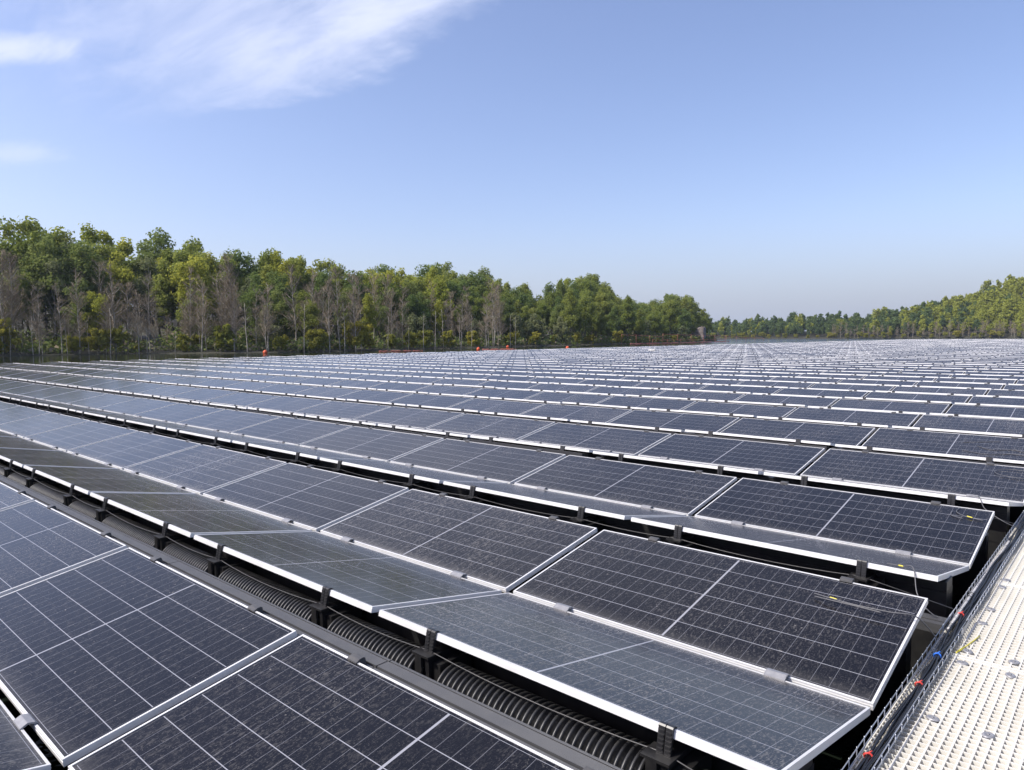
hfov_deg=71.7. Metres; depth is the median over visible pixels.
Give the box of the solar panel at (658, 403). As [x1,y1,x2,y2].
[598,396,695,409]
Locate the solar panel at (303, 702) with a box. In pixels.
[68,634,592,769]
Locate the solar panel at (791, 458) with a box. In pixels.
[638,434,824,474]
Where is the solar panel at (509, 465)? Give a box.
[390,439,565,483]
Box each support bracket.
[3,467,31,477]
[25,477,55,487]
[63,493,96,505]
[78,416,94,420]
[95,507,131,522]
[102,421,118,425]
[120,424,137,429]
[149,431,168,436]
[153,533,194,550]
[172,435,192,441]
[206,556,251,577]
[210,443,230,449]
[240,449,262,456]
[290,459,314,467]
[309,600,361,628]
[332,468,357,476]
[402,482,430,492]
[412,643,470,680]
[463,494,492,505]
[570,515,602,547]
[640,739,711,769]
[666,534,700,549]
[721,473,734,492]
[847,570,884,588]
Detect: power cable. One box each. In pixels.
[854,520,1023,769]
[856,518,1023,769]
[860,526,1023,769]
[861,525,1023,769]
[862,522,1023,769]
[865,527,1023,769]
[869,532,1023,769]
[872,517,1023,745]
[873,531,1023,769]
[880,532,1018,748]
[884,529,1023,743]
[890,550,1007,730]
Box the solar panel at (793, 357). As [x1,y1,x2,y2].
[777,357,809,358]
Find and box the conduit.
[946,540,1009,630]
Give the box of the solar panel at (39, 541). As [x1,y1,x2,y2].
[0,500,126,596]
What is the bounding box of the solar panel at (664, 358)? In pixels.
[652,357,679,358]
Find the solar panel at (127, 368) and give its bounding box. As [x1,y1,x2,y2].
[113,366,143,370]
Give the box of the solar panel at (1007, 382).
[935,378,1015,384]
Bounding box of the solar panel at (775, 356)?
[760,355,791,356]
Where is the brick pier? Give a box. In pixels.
[691,326,705,340]
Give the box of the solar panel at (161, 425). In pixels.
[117,418,225,432]
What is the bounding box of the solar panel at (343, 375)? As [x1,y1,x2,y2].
[323,373,367,378]
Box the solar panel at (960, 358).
[937,358,978,359]
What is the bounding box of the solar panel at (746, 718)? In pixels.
[379,593,869,769]
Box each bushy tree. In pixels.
[81,291,110,330]
[100,250,140,333]
[153,256,177,330]
[164,254,220,335]
[302,266,316,292]
[327,278,355,339]
[368,269,402,338]
[400,274,425,292]
[421,272,452,331]
[422,279,454,331]
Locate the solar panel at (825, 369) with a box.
[790,367,843,370]
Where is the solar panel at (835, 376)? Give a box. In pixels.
[799,374,864,378]
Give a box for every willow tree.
[252,307,284,343]
[405,314,428,340]
[469,318,487,340]
[508,311,524,338]
[523,320,534,339]
[529,313,548,339]
[552,316,571,343]
[633,317,650,336]
[670,328,677,335]
[677,326,689,338]
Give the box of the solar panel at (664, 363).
[647,362,684,363]
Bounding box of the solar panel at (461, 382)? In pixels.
[432,378,487,385]
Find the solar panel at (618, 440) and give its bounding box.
[518,423,671,454]
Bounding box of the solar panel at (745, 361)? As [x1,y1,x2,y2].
[729,360,763,361]
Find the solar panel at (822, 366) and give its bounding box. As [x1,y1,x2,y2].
[811,365,860,368]
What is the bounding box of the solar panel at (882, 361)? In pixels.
[861,361,903,362]
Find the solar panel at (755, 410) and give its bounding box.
[683,401,795,417]
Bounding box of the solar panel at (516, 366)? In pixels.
[496,365,531,367]
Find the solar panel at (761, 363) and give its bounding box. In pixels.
[743,362,784,364]
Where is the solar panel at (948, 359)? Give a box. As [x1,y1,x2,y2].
[927,359,969,360]
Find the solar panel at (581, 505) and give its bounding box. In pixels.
[443,481,685,519]
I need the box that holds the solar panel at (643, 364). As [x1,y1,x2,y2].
[624,363,661,365]
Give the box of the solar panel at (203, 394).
[169,388,238,400]
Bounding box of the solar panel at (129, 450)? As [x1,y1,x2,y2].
[67,431,200,469]
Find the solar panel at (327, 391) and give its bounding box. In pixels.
[293,386,359,397]
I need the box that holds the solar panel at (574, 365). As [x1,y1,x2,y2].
[560,364,597,366]
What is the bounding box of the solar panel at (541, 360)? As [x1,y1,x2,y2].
[527,359,555,360]
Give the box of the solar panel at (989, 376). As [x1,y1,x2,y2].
[951,374,1023,379]
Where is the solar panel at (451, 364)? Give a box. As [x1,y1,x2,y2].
[439,363,469,365]
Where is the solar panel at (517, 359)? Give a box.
[503,359,529,360]
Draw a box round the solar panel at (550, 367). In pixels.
[529,366,566,368]
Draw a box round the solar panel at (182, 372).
[165,370,200,374]
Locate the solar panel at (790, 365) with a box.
[766,364,810,366]
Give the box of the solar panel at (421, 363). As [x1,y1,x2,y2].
[414,362,441,364]
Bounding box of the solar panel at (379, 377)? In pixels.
[354,374,403,380]
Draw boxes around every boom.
[379,350,422,351]
[482,349,515,349]
[630,341,728,343]
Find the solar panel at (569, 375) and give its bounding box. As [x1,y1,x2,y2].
[528,373,578,377]
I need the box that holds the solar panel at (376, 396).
[337,390,412,401]
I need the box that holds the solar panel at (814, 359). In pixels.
[796,358,833,359]
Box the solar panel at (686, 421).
[609,410,738,432]
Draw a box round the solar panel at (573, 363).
[556,362,589,363]
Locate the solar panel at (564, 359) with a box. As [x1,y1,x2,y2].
[551,358,579,359]
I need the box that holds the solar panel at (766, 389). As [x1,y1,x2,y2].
[701,385,781,393]
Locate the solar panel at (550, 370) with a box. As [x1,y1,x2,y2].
[527,369,572,372]
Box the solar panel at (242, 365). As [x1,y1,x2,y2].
[228,364,256,367]
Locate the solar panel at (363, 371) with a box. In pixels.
[345,369,380,373]
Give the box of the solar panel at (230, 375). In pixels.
[209,372,250,377]
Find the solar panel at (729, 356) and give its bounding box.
[715,356,744,356]
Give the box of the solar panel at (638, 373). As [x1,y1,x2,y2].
[612,371,662,375]
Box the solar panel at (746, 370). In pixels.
[718,368,769,371]
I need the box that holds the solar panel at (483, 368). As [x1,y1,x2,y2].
[460,366,495,369]
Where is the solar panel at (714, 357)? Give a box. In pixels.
[699,357,729,357]
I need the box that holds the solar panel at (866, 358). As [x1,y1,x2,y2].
[847,358,881,359]
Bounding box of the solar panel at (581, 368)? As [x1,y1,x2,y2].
[564,367,605,369]
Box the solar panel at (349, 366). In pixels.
[336,365,368,368]
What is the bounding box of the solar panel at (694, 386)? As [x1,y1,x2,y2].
[635,382,707,389]
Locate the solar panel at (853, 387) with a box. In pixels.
[810,383,893,390]
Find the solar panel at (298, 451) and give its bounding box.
[232,440,381,460]
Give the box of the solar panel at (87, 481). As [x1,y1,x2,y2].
[23,465,195,494]
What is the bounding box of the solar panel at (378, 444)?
[300,426,443,461]
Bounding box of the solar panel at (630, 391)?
[588,386,665,395]
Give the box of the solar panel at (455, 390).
[415,385,482,394]
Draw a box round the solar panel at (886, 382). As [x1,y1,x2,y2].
[839,379,916,385]
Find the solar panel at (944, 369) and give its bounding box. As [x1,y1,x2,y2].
[916,368,975,371]
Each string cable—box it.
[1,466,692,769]
[40,408,952,608]
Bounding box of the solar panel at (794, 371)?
[768,370,823,373]
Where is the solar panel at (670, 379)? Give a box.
[621,376,681,381]
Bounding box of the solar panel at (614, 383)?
[578,379,642,386]
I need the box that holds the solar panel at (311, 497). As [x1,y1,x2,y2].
[203,463,408,531]
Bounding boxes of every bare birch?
[0,249,19,318]
[0,251,30,335]
[0,254,32,350]
[0,264,19,354]
[6,266,29,332]
[16,314,27,347]
[24,287,42,348]
[25,284,54,352]
[33,313,47,354]
[46,285,70,353]
[62,269,91,352]
[62,312,75,342]
[73,315,85,338]
[88,259,119,328]
[89,261,128,350]
[98,300,115,352]
[99,296,116,329]
[101,291,123,350]
[118,282,143,351]
[122,281,141,337]
[128,290,151,338]
[128,295,147,353]
[138,274,164,352]
[147,299,161,351]
[162,314,171,342]
[177,298,186,333]
[179,265,199,350]
[181,297,196,351]
[187,294,208,337]
[190,274,215,351]
[197,289,212,351]
[207,270,227,326]
[211,264,239,323]
[211,289,227,331]
[215,249,252,333]
[216,259,248,330]
[223,280,243,350]
[228,285,242,342]
[246,289,264,350]
[255,283,284,351]
[257,289,273,350]
[276,263,303,340]
[296,300,307,342]
[299,269,333,328]
[313,286,330,349]
[314,288,323,328]
[316,277,337,350]
[323,267,352,349]
[345,272,363,322]
[345,290,364,349]
[351,275,364,319]
[366,270,387,338]
[371,285,378,332]
[380,274,396,338]
[383,290,404,333]
[393,286,409,347]
[394,318,401,338]
[427,281,435,328]
[441,299,451,332]
[443,290,459,333]
[443,303,454,339]
[454,292,469,347]
[460,286,482,331]
[463,304,476,331]
[477,294,492,346]
[483,277,503,345]
[483,306,492,337]
[490,284,503,334]
[490,284,508,344]
[491,296,512,345]
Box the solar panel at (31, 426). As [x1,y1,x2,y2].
[0,412,89,437]
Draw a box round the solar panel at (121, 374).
[102,372,142,377]
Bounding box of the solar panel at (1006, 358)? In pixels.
[988,357,1023,358]
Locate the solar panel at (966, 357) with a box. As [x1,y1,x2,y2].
[946,357,985,358]
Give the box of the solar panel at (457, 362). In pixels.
[445,361,472,362]
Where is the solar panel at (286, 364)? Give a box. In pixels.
[272,363,296,365]
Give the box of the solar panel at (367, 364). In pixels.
[353,363,380,365]
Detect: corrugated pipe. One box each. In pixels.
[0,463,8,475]
[7,472,30,486]
[30,482,68,504]
[68,500,101,519]
[102,515,160,547]
[163,542,215,572]
[218,567,319,621]
[327,614,421,670]
[437,662,648,769]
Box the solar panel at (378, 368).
[362,366,395,369]
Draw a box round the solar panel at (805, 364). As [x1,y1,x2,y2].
[786,363,828,364]
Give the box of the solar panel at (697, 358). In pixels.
[680,358,711,359]
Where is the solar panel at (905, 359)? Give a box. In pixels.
[885,358,925,359]
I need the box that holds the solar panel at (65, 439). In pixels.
[24,421,137,451]
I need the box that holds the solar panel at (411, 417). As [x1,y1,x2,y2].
[354,406,463,428]
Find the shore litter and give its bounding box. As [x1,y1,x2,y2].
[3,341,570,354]
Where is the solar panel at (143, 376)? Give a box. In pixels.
[124,373,161,379]
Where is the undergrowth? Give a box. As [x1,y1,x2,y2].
[0,306,716,353]
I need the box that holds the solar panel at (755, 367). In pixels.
[744,366,791,369]
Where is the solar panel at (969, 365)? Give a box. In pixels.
[943,364,996,366]
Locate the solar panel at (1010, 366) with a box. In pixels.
[997,365,1023,366]
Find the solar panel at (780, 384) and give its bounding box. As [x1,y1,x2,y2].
[738,380,813,387]
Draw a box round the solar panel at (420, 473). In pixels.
[320,457,507,483]
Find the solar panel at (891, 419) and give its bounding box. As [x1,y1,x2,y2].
[785,407,918,426]
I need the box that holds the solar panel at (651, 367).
[633,366,675,368]
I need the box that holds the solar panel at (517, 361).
[501,360,530,362]
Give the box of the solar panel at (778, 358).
[762,358,795,359]
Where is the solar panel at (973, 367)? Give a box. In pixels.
[928,366,985,368]
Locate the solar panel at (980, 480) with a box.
[801,449,1023,505]
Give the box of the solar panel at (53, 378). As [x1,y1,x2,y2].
[33,374,74,381]
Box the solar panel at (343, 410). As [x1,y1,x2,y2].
[294,401,390,419]
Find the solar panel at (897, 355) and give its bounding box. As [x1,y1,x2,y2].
[881,355,912,356]
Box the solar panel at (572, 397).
[525,392,612,403]
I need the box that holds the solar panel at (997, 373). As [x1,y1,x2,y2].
[965,372,1023,375]
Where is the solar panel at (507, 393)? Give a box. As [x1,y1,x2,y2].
[467,388,542,398]
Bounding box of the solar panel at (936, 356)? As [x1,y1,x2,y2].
[922,355,951,356]
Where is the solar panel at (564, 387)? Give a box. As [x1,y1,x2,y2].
[528,383,598,391]
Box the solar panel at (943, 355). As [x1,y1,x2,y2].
[926,355,960,355]
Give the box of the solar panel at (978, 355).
[962,355,994,356]
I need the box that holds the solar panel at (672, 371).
[644,369,693,372]
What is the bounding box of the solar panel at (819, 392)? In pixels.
[775,388,867,397]
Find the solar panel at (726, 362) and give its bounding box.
[706,361,744,363]
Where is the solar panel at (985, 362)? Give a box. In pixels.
[963,361,1010,362]
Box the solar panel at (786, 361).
[765,361,803,362]
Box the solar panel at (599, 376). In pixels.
[571,374,626,379]
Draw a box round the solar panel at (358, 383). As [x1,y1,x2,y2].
[329,380,385,387]
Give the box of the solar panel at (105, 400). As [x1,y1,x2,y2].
[66,394,138,408]
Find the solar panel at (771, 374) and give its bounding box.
[742,372,801,376]
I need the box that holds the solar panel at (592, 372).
[568,370,614,373]
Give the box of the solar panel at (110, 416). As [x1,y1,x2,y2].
[76,410,169,422]
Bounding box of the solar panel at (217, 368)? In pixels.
[200,367,230,370]
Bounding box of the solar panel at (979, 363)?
[952,362,1003,364]
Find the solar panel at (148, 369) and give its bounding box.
[130,367,158,371]
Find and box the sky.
[0,0,1023,331]
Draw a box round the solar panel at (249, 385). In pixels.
[224,381,277,389]
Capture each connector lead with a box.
[814,593,937,639]
[887,563,958,620]
[951,508,982,520]
[965,441,1023,455]
[969,496,1016,527]
[994,469,1023,478]
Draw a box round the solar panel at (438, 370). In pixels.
[420,368,456,372]
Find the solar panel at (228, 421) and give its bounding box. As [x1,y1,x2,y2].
[176,409,281,432]
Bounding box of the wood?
[673,274,1023,335]
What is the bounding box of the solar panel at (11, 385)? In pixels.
[0,381,33,390]
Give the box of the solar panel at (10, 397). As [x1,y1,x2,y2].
[0,395,58,402]
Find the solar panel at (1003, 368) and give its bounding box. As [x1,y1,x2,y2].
[986,367,1023,369]
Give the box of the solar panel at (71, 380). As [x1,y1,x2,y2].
[49,376,93,383]
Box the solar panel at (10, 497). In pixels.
[0,482,33,510]
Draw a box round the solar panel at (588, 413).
[521,403,631,422]
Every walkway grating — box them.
[849,650,1023,769]
[932,582,1023,672]
[985,535,1023,587]
[1010,516,1023,536]
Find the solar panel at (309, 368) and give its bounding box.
[292,367,324,370]
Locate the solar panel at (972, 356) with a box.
[953,356,991,356]
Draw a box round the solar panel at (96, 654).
[0,547,297,766]
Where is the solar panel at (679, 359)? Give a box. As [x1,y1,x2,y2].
[661,359,693,360]
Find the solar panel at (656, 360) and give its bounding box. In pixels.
[639,360,670,361]
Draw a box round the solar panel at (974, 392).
[892,386,986,395]
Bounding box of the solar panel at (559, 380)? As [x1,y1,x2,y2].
[527,377,586,383]
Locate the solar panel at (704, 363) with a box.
[685,363,723,364]
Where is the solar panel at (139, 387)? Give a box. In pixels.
[112,383,169,392]
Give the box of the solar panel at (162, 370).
[148,368,178,372]
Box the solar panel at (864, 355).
[849,355,879,355]
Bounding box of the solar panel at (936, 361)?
[917,360,961,362]
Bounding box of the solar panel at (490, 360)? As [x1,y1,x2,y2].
[477,360,502,361]
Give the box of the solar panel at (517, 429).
[427,414,555,440]
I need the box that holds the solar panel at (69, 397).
[41,390,107,403]
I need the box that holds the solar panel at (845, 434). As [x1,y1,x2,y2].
[720,418,874,445]
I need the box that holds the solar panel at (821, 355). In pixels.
[805,355,836,356]
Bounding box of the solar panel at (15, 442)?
[0,436,61,450]
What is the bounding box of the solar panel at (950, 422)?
[913,415,1023,434]
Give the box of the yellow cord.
[955,635,979,652]
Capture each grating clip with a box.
[925,714,939,721]
[956,660,968,664]
[962,648,972,653]
[976,621,987,624]
[981,731,994,738]
[1005,672,1015,677]
[1008,660,1019,663]
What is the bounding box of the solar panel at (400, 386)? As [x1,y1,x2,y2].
[370,382,430,390]
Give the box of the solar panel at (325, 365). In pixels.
[312,364,343,367]
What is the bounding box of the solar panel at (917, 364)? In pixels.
[893,363,942,365]
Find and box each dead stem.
[30,319,33,354]
[109,308,112,353]
[243,303,248,352]
[304,305,306,351]
[342,307,346,350]
[421,318,423,348]
[432,313,437,343]
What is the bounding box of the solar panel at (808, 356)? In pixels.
[792,356,823,357]
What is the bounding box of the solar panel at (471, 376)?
[444,373,491,378]
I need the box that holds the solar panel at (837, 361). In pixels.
[820,360,859,361]
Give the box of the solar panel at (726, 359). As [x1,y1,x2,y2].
[711,358,744,359]
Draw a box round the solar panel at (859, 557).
[631,516,968,581]
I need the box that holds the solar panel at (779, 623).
[513,530,927,710]
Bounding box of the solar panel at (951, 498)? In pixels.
[764,472,1023,505]
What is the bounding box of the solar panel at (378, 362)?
[366,361,390,362]
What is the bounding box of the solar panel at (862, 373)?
[823,371,883,375]
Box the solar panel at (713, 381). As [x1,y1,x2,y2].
[677,378,743,384]
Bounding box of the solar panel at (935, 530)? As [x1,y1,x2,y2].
[695,478,994,568]
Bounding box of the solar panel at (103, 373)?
[86,370,120,376]
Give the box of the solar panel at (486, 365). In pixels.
[467,364,498,366]
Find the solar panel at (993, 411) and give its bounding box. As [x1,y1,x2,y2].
[945,404,1023,417]
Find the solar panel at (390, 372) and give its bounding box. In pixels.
[374,370,414,374]
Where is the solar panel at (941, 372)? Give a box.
[901,370,963,374]
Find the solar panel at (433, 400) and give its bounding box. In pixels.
[387,394,473,407]
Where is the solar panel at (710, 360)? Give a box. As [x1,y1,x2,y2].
[693,360,727,360]
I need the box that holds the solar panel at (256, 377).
[235,374,277,380]
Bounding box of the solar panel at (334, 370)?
[318,368,353,371]
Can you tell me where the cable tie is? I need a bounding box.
[863,750,872,756]
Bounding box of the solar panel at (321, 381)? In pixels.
[294,377,345,384]
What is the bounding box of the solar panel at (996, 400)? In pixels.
[968,396,1023,405]
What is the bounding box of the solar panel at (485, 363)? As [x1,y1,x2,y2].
[471,362,499,363]
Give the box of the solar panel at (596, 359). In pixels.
[580,359,608,360]
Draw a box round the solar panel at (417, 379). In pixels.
[391,376,443,382]
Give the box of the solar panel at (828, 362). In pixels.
[804,361,846,363]
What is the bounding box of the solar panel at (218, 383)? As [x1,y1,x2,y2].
[192,379,244,386]
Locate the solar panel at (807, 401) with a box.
[736,394,837,406]
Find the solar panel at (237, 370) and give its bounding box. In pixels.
[222,368,252,371]
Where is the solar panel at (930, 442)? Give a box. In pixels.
[862,428,1023,460]
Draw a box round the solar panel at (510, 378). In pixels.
[483,375,536,380]
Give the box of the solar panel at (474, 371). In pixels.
[451,369,493,373]
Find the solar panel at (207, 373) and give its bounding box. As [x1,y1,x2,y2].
[188,371,225,376]
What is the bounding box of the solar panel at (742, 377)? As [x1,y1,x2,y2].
[712,375,774,379]
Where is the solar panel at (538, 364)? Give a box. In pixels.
[529,363,562,365]
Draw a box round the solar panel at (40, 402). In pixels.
[16,399,91,408]
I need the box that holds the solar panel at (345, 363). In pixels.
[333,362,356,364]
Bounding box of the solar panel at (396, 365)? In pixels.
[377,364,405,366]
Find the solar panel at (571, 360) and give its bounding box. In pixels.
[556,360,585,361]
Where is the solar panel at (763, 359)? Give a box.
[745,359,779,360]
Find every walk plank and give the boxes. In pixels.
[0,477,71,511]
[58,509,181,565]
[166,561,390,668]
[373,660,622,769]
[916,613,948,633]
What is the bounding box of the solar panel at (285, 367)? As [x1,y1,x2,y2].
[269,366,299,369]
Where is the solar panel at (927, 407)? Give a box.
[831,399,948,413]
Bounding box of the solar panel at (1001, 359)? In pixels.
[979,358,1023,360]
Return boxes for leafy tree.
[0,215,57,335]
[0,268,42,327]
[5,227,61,327]
[15,233,79,335]
[28,258,69,340]
[30,225,75,335]
[44,240,100,331]
[52,239,124,336]
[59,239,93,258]
[60,277,96,336]
[91,242,138,285]
[119,239,170,339]
[128,255,160,340]
[130,227,176,336]
[147,247,188,334]
[170,248,218,311]
[172,236,203,307]
[174,289,211,334]
[176,250,216,330]
[210,256,247,325]
[216,251,247,312]
[222,248,263,325]
[235,278,259,325]
[237,271,270,328]
[252,248,286,284]
[263,270,297,330]
[265,289,296,335]
[283,255,318,321]
[289,289,316,334]
[295,299,323,328]
[296,302,324,335]
[307,269,342,331]
[312,258,344,331]
[317,297,332,317]
[328,263,345,294]
[332,287,361,338]
[339,270,373,319]
[363,271,377,335]
[367,263,383,322]
[370,275,401,332]
[372,294,389,337]
[378,264,404,320]
[398,279,418,327]
[398,292,430,334]
[411,278,430,301]
[414,264,446,328]
[415,291,432,329]
[424,262,449,290]
[429,263,458,326]
[439,272,457,282]
[444,278,469,335]
[447,278,459,334]
[448,278,479,333]
[449,274,477,316]
[452,286,475,320]
[454,295,482,334]
[467,270,487,295]
[467,293,491,332]
[474,297,492,328]
[478,265,494,279]
[483,277,490,292]
[483,291,494,307]
[487,280,509,303]
[493,303,509,335]
[494,296,520,334]
[495,292,516,335]
[506,289,516,328]
[510,287,529,313]
[511,285,525,300]
[517,305,531,333]
[519,292,532,306]
[523,293,535,309]
[528,307,541,329]
[534,294,548,321]
[536,300,549,335]
[536,303,552,333]
[542,281,558,329]
[548,296,564,331]
[549,304,566,333]
[560,299,569,330]
[565,288,579,332]
[567,301,587,342]
[569,276,590,288]
[569,280,577,331]
[576,281,596,332]
[578,294,599,337]
[581,289,599,327]
[584,272,600,331]
[594,292,615,334]
[601,299,622,331]
[606,307,622,338]
[607,292,621,307]
[631,315,646,334]
[641,309,653,320]
[643,314,657,335]
[650,310,666,341]
[660,300,681,330]
[660,319,670,334]
[664,293,680,330]
[665,295,682,323]
[677,308,692,331]
[679,300,694,315]
[681,297,701,314]
[683,299,697,318]
[700,316,709,329]
[706,312,712,334]
[706,318,712,332]
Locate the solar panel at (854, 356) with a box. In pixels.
[838,356,870,356]
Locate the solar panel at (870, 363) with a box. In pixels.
[846,362,892,364]
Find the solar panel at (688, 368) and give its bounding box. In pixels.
[675,367,720,370]
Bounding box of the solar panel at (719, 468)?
[593,451,792,474]
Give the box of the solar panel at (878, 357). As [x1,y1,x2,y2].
[860,357,896,358]
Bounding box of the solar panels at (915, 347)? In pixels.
[0,339,1023,466]
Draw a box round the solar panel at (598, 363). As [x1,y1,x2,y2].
[590,362,624,364]
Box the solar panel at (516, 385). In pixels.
[477,381,539,388]
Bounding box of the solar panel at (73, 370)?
[58,368,87,372]
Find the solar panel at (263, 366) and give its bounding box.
[248,365,277,368]
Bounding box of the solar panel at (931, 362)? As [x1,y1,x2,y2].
[904,362,951,363]
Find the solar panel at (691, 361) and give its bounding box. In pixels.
[671,361,706,362]
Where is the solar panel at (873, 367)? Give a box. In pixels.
[861,366,915,369]
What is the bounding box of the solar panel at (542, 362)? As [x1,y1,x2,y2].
[528,361,558,363]
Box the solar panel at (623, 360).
[608,359,638,360]
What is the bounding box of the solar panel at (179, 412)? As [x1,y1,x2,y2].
[133,403,224,422]
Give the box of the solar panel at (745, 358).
[730,357,761,358]
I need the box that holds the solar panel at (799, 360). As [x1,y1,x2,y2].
[780,360,818,361]
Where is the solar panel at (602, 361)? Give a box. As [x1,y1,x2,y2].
[584,360,616,362]
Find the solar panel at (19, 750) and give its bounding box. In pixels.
[0,700,50,769]
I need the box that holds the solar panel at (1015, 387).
[1003,385,1023,389]
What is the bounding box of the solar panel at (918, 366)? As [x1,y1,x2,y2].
[877,365,928,367]
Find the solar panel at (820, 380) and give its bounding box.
[770,377,840,382]
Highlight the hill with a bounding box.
[707,292,1023,338]
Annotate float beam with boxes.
[0,397,952,722]
[2,368,1023,532]
[3,378,1009,596]
[4,460,813,769]
[118,371,867,445]
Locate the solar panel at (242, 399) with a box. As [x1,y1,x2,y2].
[203,392,280,406]
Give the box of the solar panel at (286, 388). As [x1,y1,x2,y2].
[255,384,317,393]
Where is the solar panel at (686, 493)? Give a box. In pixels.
[514,455,736,515]
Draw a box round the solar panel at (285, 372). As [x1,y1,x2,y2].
[266,370,305,374]
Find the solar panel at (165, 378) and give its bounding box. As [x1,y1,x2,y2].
[144,375,186,381]
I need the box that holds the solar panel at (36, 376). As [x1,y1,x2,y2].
[16,373,58,379]
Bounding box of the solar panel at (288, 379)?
[262,376,309,382]
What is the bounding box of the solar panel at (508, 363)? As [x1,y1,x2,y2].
[500,362,530,364]
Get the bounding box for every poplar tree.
[0,239,18,298]
[149,259,176,342]
[259,264,274,301]
[444,261,456,324]
[475,285,483,297]
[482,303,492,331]
[489,278,503,291]
[503,281,510,298]
[511,299,521,326]
[521,282,533,296]
[526,289,535,303]
[546,291,556,334]
[554,290,562,305]
[556,278,567,298]
[559,288,579,343]
[579,279,596,303]
[589,302,603,332]
[591,274,605,334]
[591,281,600,292]
[592,311,598,335]
[595,310,607,339]
[597,286,610,301]
[608,292,617,315]
[619,305,626,332]
[621,294,636,336]
[633,308,645,341]
[656,304,663,332]
[661,317,669,334]
[671,299,679,329]
[680,297,692,322]
[691,315,697,332]
[695,312,701,326]
[700,309,707,319]
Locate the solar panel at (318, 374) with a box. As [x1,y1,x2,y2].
[295,371,334,376]
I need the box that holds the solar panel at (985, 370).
[976,369,1023,372]
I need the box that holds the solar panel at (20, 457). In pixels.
[0,448,118,468]
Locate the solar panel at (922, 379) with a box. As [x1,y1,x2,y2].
[863,376,935,381]
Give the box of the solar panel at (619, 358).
[603,358,631,359]
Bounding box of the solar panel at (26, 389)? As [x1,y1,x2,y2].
[0,384,55,394]
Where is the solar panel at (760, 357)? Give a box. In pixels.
[746,356,776,357]
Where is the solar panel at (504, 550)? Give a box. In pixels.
[320,489,597,592]
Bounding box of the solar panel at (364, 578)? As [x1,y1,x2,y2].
[194,531,501,612]
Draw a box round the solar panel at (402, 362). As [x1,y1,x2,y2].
[389,362,416,363]
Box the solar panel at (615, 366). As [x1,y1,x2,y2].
[596,365,634,367]
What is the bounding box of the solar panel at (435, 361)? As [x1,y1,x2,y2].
[422,360,447,362]
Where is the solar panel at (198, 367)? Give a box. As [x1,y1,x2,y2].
[181,366,209,369]
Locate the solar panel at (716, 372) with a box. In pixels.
[692,371,744,374]
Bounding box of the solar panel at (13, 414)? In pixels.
[0,406,51,424]
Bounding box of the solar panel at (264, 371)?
[245,369,277,373]
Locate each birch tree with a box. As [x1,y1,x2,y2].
[78,221,110,337]
[95,229,117,328]
[101,237,133,328]
[194,296,211,335]
[203,250,221,332]
[264,251,282,278]
[277,258,294,288]
[360,293,377,330]
[363,273,373,317]
[396,267,406,282]
[426,266,439,331]
[430,300,446,337]
[564,277,570,286]
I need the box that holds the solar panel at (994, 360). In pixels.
[971,360,1016,361]
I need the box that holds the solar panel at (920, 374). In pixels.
[883,372,950,377]
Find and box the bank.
[0,306,711,355]
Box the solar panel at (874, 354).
[859,354,890,354]
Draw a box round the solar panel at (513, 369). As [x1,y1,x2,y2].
[493,367,532,370]
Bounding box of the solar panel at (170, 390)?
[138,385,201,396]
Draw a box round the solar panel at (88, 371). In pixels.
[69,369,104,374]
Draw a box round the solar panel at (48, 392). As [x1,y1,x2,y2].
[19,387,78,398]
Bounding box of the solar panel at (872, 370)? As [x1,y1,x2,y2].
[843,368,900,372]
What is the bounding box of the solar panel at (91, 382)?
[66,378,116,386]
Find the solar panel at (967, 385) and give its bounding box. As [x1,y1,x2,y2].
[915,381,1002,389]
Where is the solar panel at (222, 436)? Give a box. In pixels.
[167,428,292,444]
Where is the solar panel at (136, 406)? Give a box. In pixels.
[97,398,178,415]
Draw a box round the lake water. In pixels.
[0,338,1023,769]
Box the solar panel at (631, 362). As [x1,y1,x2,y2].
[615,361,649,363]
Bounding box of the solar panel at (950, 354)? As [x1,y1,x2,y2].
[933,354,967,354]
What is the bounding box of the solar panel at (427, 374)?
[405,372,451,376]
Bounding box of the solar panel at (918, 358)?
[898,357,935,358]
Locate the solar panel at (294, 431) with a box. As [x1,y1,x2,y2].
[231,417,352,445]
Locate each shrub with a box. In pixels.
[0,316,21,354]
[64,335,79,352]
[78,336,91,351]
[86,327,111,353]
[106,325,131,351]
[175,334,192,351]
[189,335,201,344]
[213,323,235,350]
[272,336,286,350]
[304,328,325,348]
[313,330,328,350]
[341,319,366,348]
[358,324,374,348]
[385,333,397,347]
[402,330,415,346]
[410,340,417,346]
[416,330,433,346]
[441,330,455,346]
[465,330,479,346]
[507,331,519,344]
[528,336,534,345]
[532,331,540,344]
[574,331,581,342]
[588,334,596,343]
[612,330,623,343]
[758,332,765,337]
[952,330,961,336]
[987,330,995,336]
[996,331,1004,337]
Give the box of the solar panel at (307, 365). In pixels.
[291,363,319,366]
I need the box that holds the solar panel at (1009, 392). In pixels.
[987,389,1023,396]
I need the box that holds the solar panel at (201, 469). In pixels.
[124,444,286,494]
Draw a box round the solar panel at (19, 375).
[3,371,40,377]
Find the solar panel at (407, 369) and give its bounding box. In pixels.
[389,367,426,370]
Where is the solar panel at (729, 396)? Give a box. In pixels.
[656,390,744,400]
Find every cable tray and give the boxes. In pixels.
[840,617,965,769]
[942,522,1023,634]
[1012,510,1023,528]
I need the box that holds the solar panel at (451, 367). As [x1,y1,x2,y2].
[429,365,464,368]
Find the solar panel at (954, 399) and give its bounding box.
[865,392,969,403]
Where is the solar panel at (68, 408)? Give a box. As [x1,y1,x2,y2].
[44,404,125,414]
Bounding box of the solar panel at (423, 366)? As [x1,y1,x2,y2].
[402,365,432,367]
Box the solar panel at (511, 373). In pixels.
[488,371,533,375]
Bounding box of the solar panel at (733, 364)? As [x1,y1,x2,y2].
[724,363,765,365]

